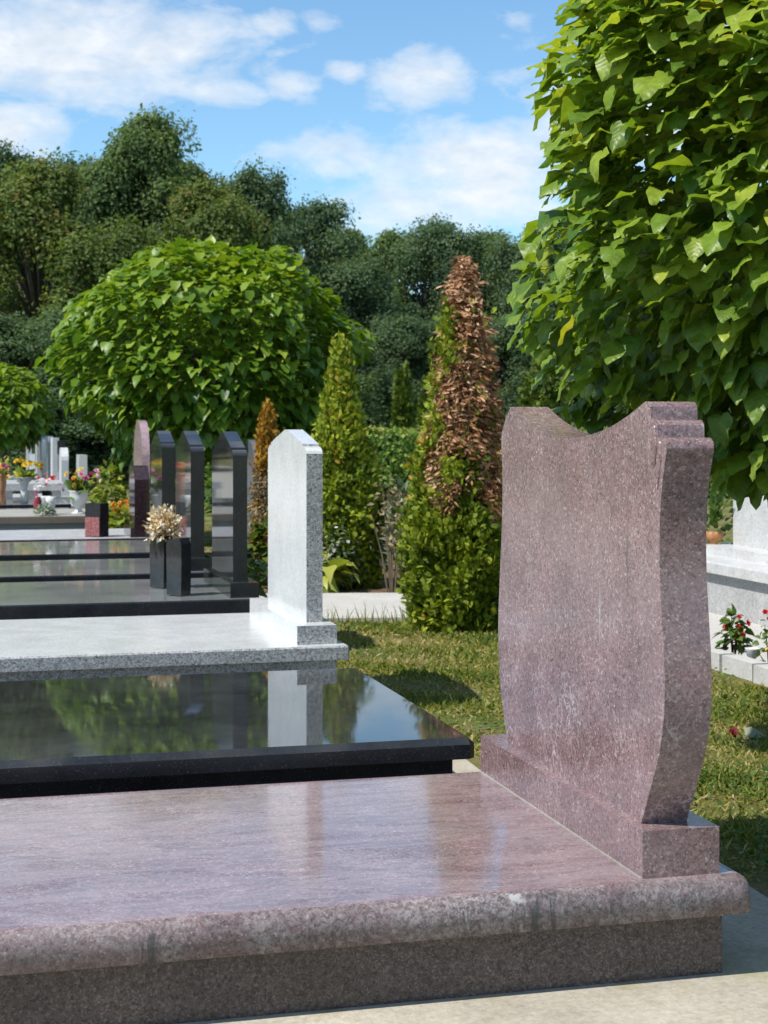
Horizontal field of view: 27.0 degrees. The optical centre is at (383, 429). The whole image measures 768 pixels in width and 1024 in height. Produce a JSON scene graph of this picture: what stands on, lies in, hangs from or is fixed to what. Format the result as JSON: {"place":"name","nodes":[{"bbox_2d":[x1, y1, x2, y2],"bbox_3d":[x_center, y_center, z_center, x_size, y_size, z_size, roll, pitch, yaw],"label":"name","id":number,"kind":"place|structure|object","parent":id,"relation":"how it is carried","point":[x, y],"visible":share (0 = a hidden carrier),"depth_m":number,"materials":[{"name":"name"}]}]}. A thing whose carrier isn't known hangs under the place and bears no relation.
{"place":"outdoors","nodes":[
{"label":"outdoors","id":0,"kind":"place"},
{"bbox_2d":[0,500,70,508],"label":"grave slab","id":1,"kind":"structure","parent":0,"point":[30,504],"depth_m":20.57,"materials":[{"name":"stone"}]},
{"bbox_2d":[0,462,9,503],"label":"copper vase","id":2,"kind":"object","parent":1,"relation":"on","point":[3,481],"visible":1,"depth_m":20.57,"materials":[{"name":"orange metal"}]},
{"bbox_2d":[0,455,13,479],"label":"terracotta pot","id":3,"kind":"object","parent":2,"relation":"in","point":[6,469],"visible":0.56,"depth_m":26.55,"materials":[{"name":"plant"}]},
{"bbox_2d":[12,458,43,502],"bbox_3d":[-4.638,0.655,20.776,0.431,0.589,0.354,0,0,15],"label":"flower pot","id":4,"kind":"object","parent":1,"relation":"on","point":[23,478],"visible":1,"depth_m":20.75,"materials":[{"name":"white ceramic"}]},
{"bbox_2d":[0,508,74,509],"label":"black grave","id":5,"kind":"object","parent":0,"point":[33,508],"visible":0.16,"depth_m":19.85,"materials":[{"name":"stone"}]},
{"bbox_2d":[34,497,40,508],"bbox_3d":[-4.068,0.879,18.781,0.090,0.190,0.089,0,0,-15],"label":"grave candle","id":6,"kind":"object","parent":5,"relation":"on","point":[37,500],"visible":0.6,"depth_m":18.75,"materials":[{"name":"red glass"}]},
{"bbox_2d":[35,479,64,508],"bbox_3d":[-4.114,0.781,19.607,0.385,0.378,0.190,0,0,8],"label":"flower pot","id":7,"kind":"object","parent":5,"relation":"on","point":[43,497],"visible":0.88,"depth_m":19.58,"materials":[{"name":"white ceramic"}]},
{"bbox_2d":[259,593,410,622],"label":"pale path","id":8,"kind":"structure","parent":0,"point":[341,603],"depth_m":12.44,"materials":[{"name":"concrete"}]},
{"bbox_2d":[247,552,267,597],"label":"leafy plant","id":9,"kind":"object","parent":8,"relation":"on","point":[259,567],"visible":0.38,"depth_m":12.68,"materials":[{"name":"green plant"}]},
{"bbox_2d":[0,0,767,297],"label":"sky","id":10,"kind":"structure","parent":0,"point":[403,111],"materials":[{"name":"blue"}]},
{"bbox_2d":[69,466,767,897],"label":"ground","id":11,"kind":"structure","parent":0,"point":[749,870],"depth_m":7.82,"materials":[{"name":"green plant"}]},
{"bbox_2d":[0,139,38,304],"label":"dark oak tree","id":12,"kind":"object","parent":11,"relation":"on","point":[8,154],"visible":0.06,"depth_m":59.51,"materials":[{"name":"green plant"}]},
{"bbox_2d":[8,447,35,475],"bbox_3d":[-9.384,0.775,38.425,2.020,1.250,1.400,0,0,-15],"label":"headstone grave","id":13,"kind":"object","parent":11,"relation":"on","point":[27,455],"visible":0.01,"depth_m":38.25,"materials":[{"name":"grey stone"}]},
{"bbox_2d":[8,442,39,479],"bbox_3d":[-8.554,0.790,35.438,2.120,1.220,1.400,0,0,-15],"label":"headstone grave","id":14,"kind":"object","parent":11,"relation":"on","point":[37,458],"visible":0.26,"depth_m":35.27,"materials":[{"name":"grey stone"}]},
{"bbox_2d":[4,149,48,167],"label":"oak tree","id":15,"kind":"object","parent":11,"relation":"on","point":[33,160],"depth_m":67.88,"materials":[{"name":"green plant"}]},
{"bbox_2d":[0,362,62,475],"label":"catalpa tree","id":16,"kind":"object","parent":11,"relation":"on","point":[24,430],"visible":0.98,"depth_m":32.58,"materials":[{"name":"green plant"}]},
{"bbox_2d":[29,454,34,471],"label":"headstone grave","id":17,"kind":"object","parent":11,"relation":"on","point":[31,457],"visible":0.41,"depth_m":32.02,"materials":[{"name":"grey stone"}]},
{"bbox_2d":[13,441,64,493],"bbox_3d":[-6.335,0.790,26.923,2.120,1.220,1.400,0,0,-15],"label":"headstone grave","id":18,"kind":"object","parent":11,"relation":"on","point":[60,444],"visible":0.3,"depth_m":26.93,"materials":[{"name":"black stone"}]},
{"bbox_2d":[13,448,69,501],"bbox_3d":[-5.955,0.840,25.368,2.070,1.120,1.400,0,0,-15],"label":"headstone grave","id":19,"kind":"object","parent":11,"relation":"on","point":[63,461],"visible":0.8,"depth_m":25.20,"materials":[{"name":"grey stone"}]},
{"bbox_2d":[40,435,46,478],"bbox_3d":[-7.857,0.750,32.726,2.100,1.300,1.400,0,0,-15],"label":"headstone grave","id":20,"kind":"object","parent":11,"relation":"on","point":[43,438],"visible":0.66,"depth_m":32.56,"materials":[{"name":"grey stone"}]},
{"bbox_2d":[46,436,52,477],"bbox_3d":[-7.293,0.760,30.600,2.120,1.280,1.400,0,0,-15],"label":"headstone grave","id":21,"kind":"object","parent":11,"relation":"on","point":[48,456],"visible":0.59,"depth_m":30.43,"materials":[{"name":"grey stone"}]},
{"bbox_2d":[51,438,58,479],"bbox_3d":[-6.773,0.770,28.565,2.100,1.260,1.400,0,0,-15],"label":"headstone grave","id":22,"kind":"object","parent":11,"relation":"on","point":[54,456],"visible":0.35,"depth_m":28.40,"materials":[{"name":"grey stone"}]},
{"bbox_2d":[0,309,114,476],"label":"dark oak tree","id":23,"kind":"object","parent":11,"relation":"on","point":[8,349],"visible":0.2,"depth_m":43.49,"materials":[{"name":"green plant"}]},
{"bbox_2d":[0,146,139,299],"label":"dark oak tree","id":24,"kind":"object","parent":11,"relation":"on","point":[68,160],"depth_m":61.13,"materials":[{"name":"green plant"}]},
{"bbox_2d":[0,149,164,472],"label":"olive green tree","id":25,"kind":"object","parent":11,"relation":"on","point":[37,201],"visible":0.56,"depth_m":45.79,"materials":[{"name":"green plant"}]},
{"bbox_2d":[0,303,168,481],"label":"dark oak tree","id":26,"kind":"object","parent":11,"relation":"on","point":[95,452],"visible":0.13,"depth_m":41.70,"materials":[{"name":"green plant"}]},
{"bbox_2d":[20,152,161,460],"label":"oak tree","id":27,"kind":"object","parent":11,"relation":"on","point":[100,204],"visible":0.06,"depth_m":55.10,"materials":[{"name":"green plant"}]},
{"bbox_2d":[63,103,241,337],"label":"oak tree","id":28,"kind":"object","parent":11,"relation":"on","point":[145,146],"visible":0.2,"depth_m":56.27,"materials":[{"name":"green plant"}]},
{"bbox_2d":[138,155,267,249],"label":"oak tree","id":29,"kind":"object","parent":11,"relation":"on","point":[196,171],"visible":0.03,"depth_m":65.28,"materials":[{"name":"green plant"}]},
{"bbox_2d":[32,234,376,541],"bbox_3d":[-2.227,-0.506,19.991,4.237,3.889,3.918,0,0,-15],"label":"catalpa tree","id":30,"kind":"object","parent":11,"relation":"on","point":[211,401],"visible":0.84,"depth_m":18.85,"materials":[{"name":"green plant"}]},
{"bbox_2d":[204,470,211,521],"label":"dark shrub","id":31,"kind":"object","parent":11,"relation":"on","point":[208,493],"visible":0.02,"depth_m":22.57,"materials":[{"name":"green plant"}]},
{"bbox_2d":[132,172,284,368],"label":"olive green tree","id":32,"kind":"object","parent":11,"relation":"on","point":[205,209],"visible":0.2,"depth_m":48.95,"materials":[{"name":"green plant"}]},
{"bbox_2d":[245,440,259,552],"bbox_3d":[-1.494,0.755,18.419,0.280,1.290,1.000,0,0,-15],"label":"grey headstone","id":33,"kind":"object","parent":11,"relation":"on","point":[250,449],"visible":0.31,"depth_m":18.32,"materials":[{"name":"stone"}]},
{"bbox_2d":[192,153,358,321],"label":"dark oak tree","id":34,"kind":"object","parent":11,"relation":"on","point":[271,202],"visible":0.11,"depth_m":59.69,"materials":[{"name":"green plant"}]},
{"bbox_2d":[211,557,402,592],"bbox_3d":[-0.302,1.419,15.670,3.080,0.062,4.520,0,0,-15],"label":"soil bed","id":35,"kind":"object","parent":11,"relation":"on","point":[370,590],"depth_m":14.01,"materials":[{"name":"brown soil"}]},
{"bbox_2d":[247,510,267,579],"bbox_3d":[-1.034,1.061,14.509,0.529,0.691,0.543,0,0,-15],"label":"red leaved shrub","id":36,"kind":"object","parent":35,"relation":"on","point":[259,533],"visible":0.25,"depth_m":14.45,"materials":[{"name":"green plant"}]},
{"bbox_2d":[247,397,279,560],"bbox_3d":[-1.156,0.586,15.812,0.483,1.846,0.476,0,0,12],"label":"golden thuja","id":37,"kind":"object","parent":35,"relation":"on","point":[265,436],"visible":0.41,"depth_m":15.76,"materials":[{"name":"orange plant"}]},
{"bbox_2d":[323,551,359,592],"bbox_3d":[-0.535,1.244,13.710,0.683,0.580,0.650,0,0,-15],"label":"hosta plant","id":38,"kind":"object","parent":35,"relation":"on","point":[330,582],"visible":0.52,"depth_m":13.61,"materials":[{"name":"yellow plant"}]},
{"bbox_2d":[323,522,370,589],"bbox_3d":[-0.411,1.096,13.889,0.498,0.615,0.464,0,0,41],"label":"white flowered shrub","id":39,"kind":"object","parent":35,"relation":"on","point":[333,550],"visible":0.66,"depth_m":13.81,"materials":[{"name":"grey plant"}]},
{"bbox_2d":[310,330,394,588],"bbox_3d":[-0.344,0.301,14.287,0.900,2.398,0.945,0,0,-15],"label":"thuja conifer","id":40,"kind":"object","parent":35,"relation":"on","point":[351,466],"visible":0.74,"depth_m":14.09,"materials":[{"name":"green plant"}]},
{"bbox_2d":[367,477,404,592],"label":"dry stalks","id":41,"kind":"object","parent":35,"relation":"on","point":[391,542],"visible":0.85,"depth_m":13.60,"materials":[{"name":"brown plant"}]},
{"bbox_2d":[377,476,413,587],"bbox_3d":[0.186,0.902,13.996,0.536,1.002,0.494,0,0,-15],"label":"grey leaved shrub","id":42,"kind":"object","parent":35,"relation":"on","point":[403,492],"visible":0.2,"depth_m":13.96,"materials":[{"name":"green plant"}]},
{"bbox_2d":[267,208,364,323],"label":"oak tree","id":43,"kind":"object","parent":11,"relation":"on","point":[297,242],"visible":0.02,"depth_m":69.37,"materials":[{"name":"green plant"}]},
{"bbox_2d":[247,320,390,428],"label":"oak tree","id":44,"kind":"object","parent":11,"relation":"on","point":[374,416],"visible":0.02,"depth_m":48.65,"materials":[{"name":"green plant"}]},
{"bbox_2d":[297,227,374,265],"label":"oak tree","id":45,"kind":"object","parent":11,"relation":"on","point":[365,240],"depth_m":79.56,"materials":[{"name":"green plant"}]},
{"bbox_2d":[264,194,415,330],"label":"open crowned tree","id":46,"kind":"object","parent":11,"relation":"on","point":[319,220],"visible":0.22,"depth_m":63.23,"materials":[{"name":"green plant"}]},
{"bbox_2d":[323,601,408,623],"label":"tall grass","id":47,"kind":"structure","parent":11,"relation":"on","point":[383,619],"depth_m":11.51,"materials":[{"name":"green plant"}]},
{"bbox_2d":[307,251,426,376],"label":"dark oak tree","id":48,"kind":"object","parent":11,"relation":"on","point":[368,287],"visible":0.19,"depth_m":61.07,"materials":[{"name":"green plant"}]},
{"bbox_2d":[320,324,422,433],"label":"dark oak tree","id":49,"kind":"object","parent":11,"relation":"on","point":[384,397],"visible":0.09,"depth_m":53.46,"materials":[{"name":"green plant"}]},
{"bbox_2d":[352,223,434,322],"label":"oak tree","id":50,"kind":"object","parent":11,"relation":"on","point":[382,242],"visible":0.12,"depth_m":73.48,"materials":[{"name":"green plant"}]},
{"bbox_2d":[356,313,439,423],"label":"dark oak tree","id":51,"kind":"object","parent":11,"relation":"on","point":[405,338],"visible":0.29,"depth_m":57.24,"materials":[{"name":"green plant"}]},
{"bbox_2d":[389,360,418,428],"bbox_3d":[0.498,-0.156,40.014,0.965,3.284,0.907,0,0,-15],"label":"conifer","id":52,"kind":"object","parent":11,"relation":"on","point":[403,413],"visible":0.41,"depth_m":39.86,"materials":[{"name":"green plant"}]},
{"bbox_2d":[416,371,432,430],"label":"conifer","id":53,"kind":"object","parent":11,"relation":"on","point":[422,397],"visible":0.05,"depth_m":41.54,"materials":[{"name":"green plant"}]},
{"bbox_2d":[128,425,730,504],"bbox_3d":[2.285,0.657,31.839,14.664,1.597,1.264,0,0,-15],"label":"clipped hedge","id":54,"kind":"object","parent":11,"relation":"on","point":[397,445],"visible":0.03,"depth_m":30.85,"materials":[{"name":"green plant"}]},
{"bbox_2d":[380,211,510,373],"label":"dark oak tree","id":55,"kind":"object","parent":11,"relation":"on","point":[438,244],"visible":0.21,"depth_m":71.03,"materials":[{"name":"green plant"}]},
{"bbox_2d":[392,255,505,633],"bbox_3d":[0.522,0.131,11.182,0.925,2.737,0.962,0,0,-15],"label":"thuja conifer","id":56,"kind":"object","parent":11,"relation":"on","point":[449,549],"visible":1,"depth_m":11.03,"materials":[{"name":"green plant"}]},
{"bbox_2d":[387,308,522,413],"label":"oak tree","id":57,"kind":"object","parent":11,"relation":"on","point":[502,363],"visible":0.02,"depth_m":58.80,"materials":[{"name":"green plant"}]},
{"bbox_2d":[473,225,514,310],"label":"oak tree","id":58,"kind":"object","parent":11,"relation":"on","point":[494,275],"visible":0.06,"depth_m":75.12,"materials":[{"name":"green plant"}]},
{"bbox_2d":[502,349,573,487],"bbox_3d":[1.528,0.319,15.198,1.007,2.361,1.044,0,0,11],"label":"thuja conifer","id":59,"kind":"object","parent":11,"relation":"on","point":[536,397],"visible":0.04,"depth_m":15.06,"materials":[{"name":"green plant"}]},
{"bbox_2d":[473,217,615,426],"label":"dark oak tree","id":60,"kind":"object","parent":11,"relation":"on","point":[508,255],"visible":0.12,"depth_m":69.84,"materials":[{"name":"green plant"}]},
{"bbox_2d":[487,314,608,429],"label":"dark oak tree","id":61,"kind":"object","parent":11,"relation":"on","point":[503,337],"visible":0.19,"depth_m":57.03,"materials":[{"name":"green plant"}]},
{"bbox_2d":[337,619,767,884],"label":"clover","id":62,"kind":"object","parent":11,"relation":"on","point":[763,857],"visible":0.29,"depth_m":7.11,"materials":[{"name":"green plant"}]},
{"bbox_2d":[507,316,629,429],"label":"oak tree","id":63,"kind":"object","parent":11,"relation":"on","point":[607,330],"depth_m":58.83,"materials":[{"name":"green plant"}]},
{"bbox_2d":[538,233,608,426],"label":"oak tree","id":64,"kind":"object","parent":11,"relation":"on","point":[566,240],"visible":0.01,"depth_m":72.89,"materials":[{"name":"green plant"}]},
{"bbox_2d":[504,0,767,511],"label":"catalpa tree","id":65,"kind":"object","parent":11,"relation":"on","point":[705,88],"visible":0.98,"depth_m":5.95,"materials":[{"name":"green plant"}]},
{"bbox_2d":[645,234,761,426],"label":"oak tree","id":66,"kind":"object","parent":11,"relation":"on","point":[657,342],"depth_m":68.51,"materials":[{"name":"green plant"}]},
{"bbox_2d":[711,646,734,670],"bbox_3d":[1.954,1.350,9.469,0.100,0.100,0.340,0,0,-14],"label":"kerb stone","id":67,"kind":"object","parent":11,"relation":"on","point":[716,656],"visible":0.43,"depth_m":9.34,"materials":[{"name":"white stone"}]},
{"bbox_2d":[722,654,767,681],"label":"kerb stone","id":68,"kind":"object","parent":11,"relation":"on","point":[738,665],"visible":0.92,"depth_m":9.06,"materials":[{"name":"white stone"}]},
{"bbox_2d":[727,727,765,738],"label":"silk rose","id":69,"kind":"object","parent":11,"relation":"on","point":[752,731],"visible":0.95,"depth_m":7.26,"materials":[{"name":"fabric"}]},
{"bbox_2d":[753,664,767,686],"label":"kerb stone","id":70,"kind":"object","parent":11,"relation":"on","point":[760,673],"visible":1,"depth_m":8.79,"materials":[{"name":"white stone"}]},
{"bbox_2d":[179,759,767,1023],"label":"concrete pavement","id":71,"kind":"structure","parent":0,"point":[735,991],"depth_m":3.89,"materials":[{"name":"beige concrete"}]},
{"bbox_2d":[5,480,63,499],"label":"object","id":72,"kind":"object","parent":71,"relation":"on","point":[14,485],"visible":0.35,"depth_m":22.84,"materials":[{"name":"grey stone"}]},
{"bbox_2d":[36,473,54,495],"bbox_3d":[-5.108,0.838,24.068,0.236,0.385,0.285,0,0,-41],"label":"flower pot","id":73,"kind":"object","parent":72,"relation":"on","point":[44,493],"visible":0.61,"depth_m":24.04,"materials":[{"name":"red ceramic"}]},
{"bbox_2d":[0,465,149,541],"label":"maroon grave","id":74,"kind":"object","parent":71,"relation":"on","point":[139,498],"visible":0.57,"depth_m":15.27,"materials":[{"name":"stone"}]},
{"bbox_2d":[85,503,108,536],"bbox_3d":[-2.748,0.860,15.303,0.170,0.320,0.153,0,0,24],"label":"block vase","id":75,"kind":"object","parent":74,"relation":"on","point":[96,519],"visible":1,"depth_m":15.24,"materials":[{"name":"black stone"}]},
{"bbox_2d":[0,420,149,529],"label":"raised grave","id":76,"kind":"object","parent":71,"relation":"on","point":[19,519],"visible":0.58,"depth_m":16.73,"materials":[{"name":"grey stone"}]},
{"bbox_2d":[32,501,56,515],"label":"cushion plant","id":77,"kind":"object","parent":76,"relation":"on","point":[52,511],"visible":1,"depth_m":16.68,"materials":[{"name":"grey plant"}]},
{"bbox_2d":[33,475,60,514],"bbox_3d":[-3.550,0.686,16.878,0.306,0.416,0.240,0,0,-15],"label":"flower urn","id":78,"kind":"object","parent":76,"relation":"on","point":[51,500],"visible":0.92,"depth_m":16.90,"materials":[{"name":"white ceramic"}]},
{"bbox_2d":[64,467,100,513],"bbox_3d":[-3.211,0.643,17.047,0.396,0.502,0.402,0,0,-15],"label":"flower urn","id":79,"kind":"object","parent":76,"relation":"on","point":[79,488],"visible":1,"depth_m":16.99,"materials":[{"name":"white ceramic"}]},
{"bbox_2d":[68,454,90,508],"bbox_3d":[-5.140,0.875,22.377,2.140,1.050,1.400,0,0,-15],"label":"headstone grave","id":80,"kind":"object","parent":71,"relation":"on","point":[81,460],"visible":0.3,"depth_m":22.26,"materials":[{"name":"grey stone"}]},
{"bbox_2d":[0,431,174,560],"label":"black headstone grave","id":81,"kind":"object","parent":71,"relation":"on","point":[162,468],"visible":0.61,"depth_m":13.77,"materials":[{"name":"stone"}]},
{"bbox_2d":[0,431,211,582],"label":"black headstone grave","id":82,"kind":"object","parent":71,"relation":"on","point":[189,478],"visible":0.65,"depth_m":11.64,"materials":[{"name":"stone"}]},
{"bbox_2d":[84,459,128,527],"bbox_3d":[-3.356,0.883,19.491,0.683,1.059,0.683,0,0,-15],"label":"yellow shrub","id":83,"kind":"object","parent":71,"relation":"on","point":[103,496],"visible":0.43,"depth_m":19.46,"materials":[{"name":"green plant"}]},
{"bbox_2d":[109,499,128,528],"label":"marigold plant","id":84,"kind":"object","parent":71,"relation":"on","point":[119,522],"visible":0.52,"depth_m":16.70,"materials":[{"name":"green plant"}]},
{"bbox_2d":[0,432,258,619],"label":"black headstone grave","id":85,"kind":"object","parent":71,"relation":"on","point":[225,584],"visible":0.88,"depth_m":9.79,"materials":[{"name":"stone"}]},
{"bbox_2d":[150,535,171,587],"bbox_3d":[-1.437,0.847,10.332,0.124,0.335,0.090,0,0,34],"label":"slab vase","id":86,"kind":"object","parent":85,"relation":"on","point":[158,575],"visible":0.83,"depth_m":10.29,"materials":[{"name":"black stone"}]},
{"bbox_2d":[142,503,186,542],"bbox_3d":[-1.410,0.602,10.300,0.287,0.260,0.314,0,0,-15],"label":"dried bouquet","id":87,"kind":"object","parent":86,"relation":"in","point":[163,524],"visible":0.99,"depth_m":10.27,"materials":[{"name":"beige plant"}]},
{"bbox_2d":[166,537,190,595],"bbox_3d":[-1.266,0.839,9.860,0.124,0.350,0.090,0,0,34],"label":"slab vase","id":88,"kind":"object","parent":85,"relation":"on","point":[178,560],"visible":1,"depth_m":9.82,"materials":[{"name":"black stone"}]},
{"bbox_2d":[0,430,348,681],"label":"white grave","id":89,"kind":"object","parent":71,"relation":"on","point":[284,625],"visible":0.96,"depth_m":7.75,"materials":[{"name":"stone"}]},
{"bbox_2d":[0,668,473,798],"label":"black grave","id":90,"kind":"object","parent":71,"relation":"on","point":[58,737],"visible":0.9,"depth_m":5.64,"materials":[{"name":"stone"}]},
{"bbox_2d":[0,401,749,1023],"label":"burgundy grave","id":91,"kind":"object","parent":71,"relation":"on","point":[564,837],"visible":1,"depth_m":4.08,"materials":[{"name":"brown stone"}]},
{"bbox_2d":[711,604,754,654],"bbox_3d":[2.069,1.204,9.492,0.248,0.356,0.240,0,0,25],"label":"red geranium","id":92,"kind":"object","parent":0,"point":[738,634],"visible":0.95,"depth_m":9.47,"materials":[{"name":"green plant"}]},
{"bbox_2d":[709,612,767,662],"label":"white paving","id":93,"kind":"structure","parent":0,"point":[716,627],"depth_m":10.98,"materials":[{"name":"white stone"}]},
{"bbox_2d":[706,496,767,625],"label":"white tomb","id":94,"kind":"object","parent":93,"relation":"on","point":[737,573],"visible":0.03,"depth_m":12.08,"materials":[{"name":"grey stone"}]},
{"bbox_2d":[706,491,732,544],"bbox_3d":[2.685,0.803,12.952,0.416,0.716,0.373,0,0,-15],"label":"potted plant","id":95,"kind":"object","parent":94,"relation":"on","point":[713,516],"visible":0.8,"depth_m":12.90,"materials":[{"name":"green plant"}]},
{"bbox_2d":[745,647,759,658],"bbox_3d":[2.139,1.317,9.279,0.093,0.105,0.092,0,0,-15],"label":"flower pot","id":96,"kind":"object","parent":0,"point":[751,652],"visible":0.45,"depth_m":9.25,"materials":[{"name":"ceramic"}]},
{"bbox_2d":[751,609,767,661],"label":"pink flower plant","id":97,"kind":"object","parent":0,"point":[756,642],"visible":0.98,"depth_m":9.09,"materials":[{"name":"green plant"}]}
]}

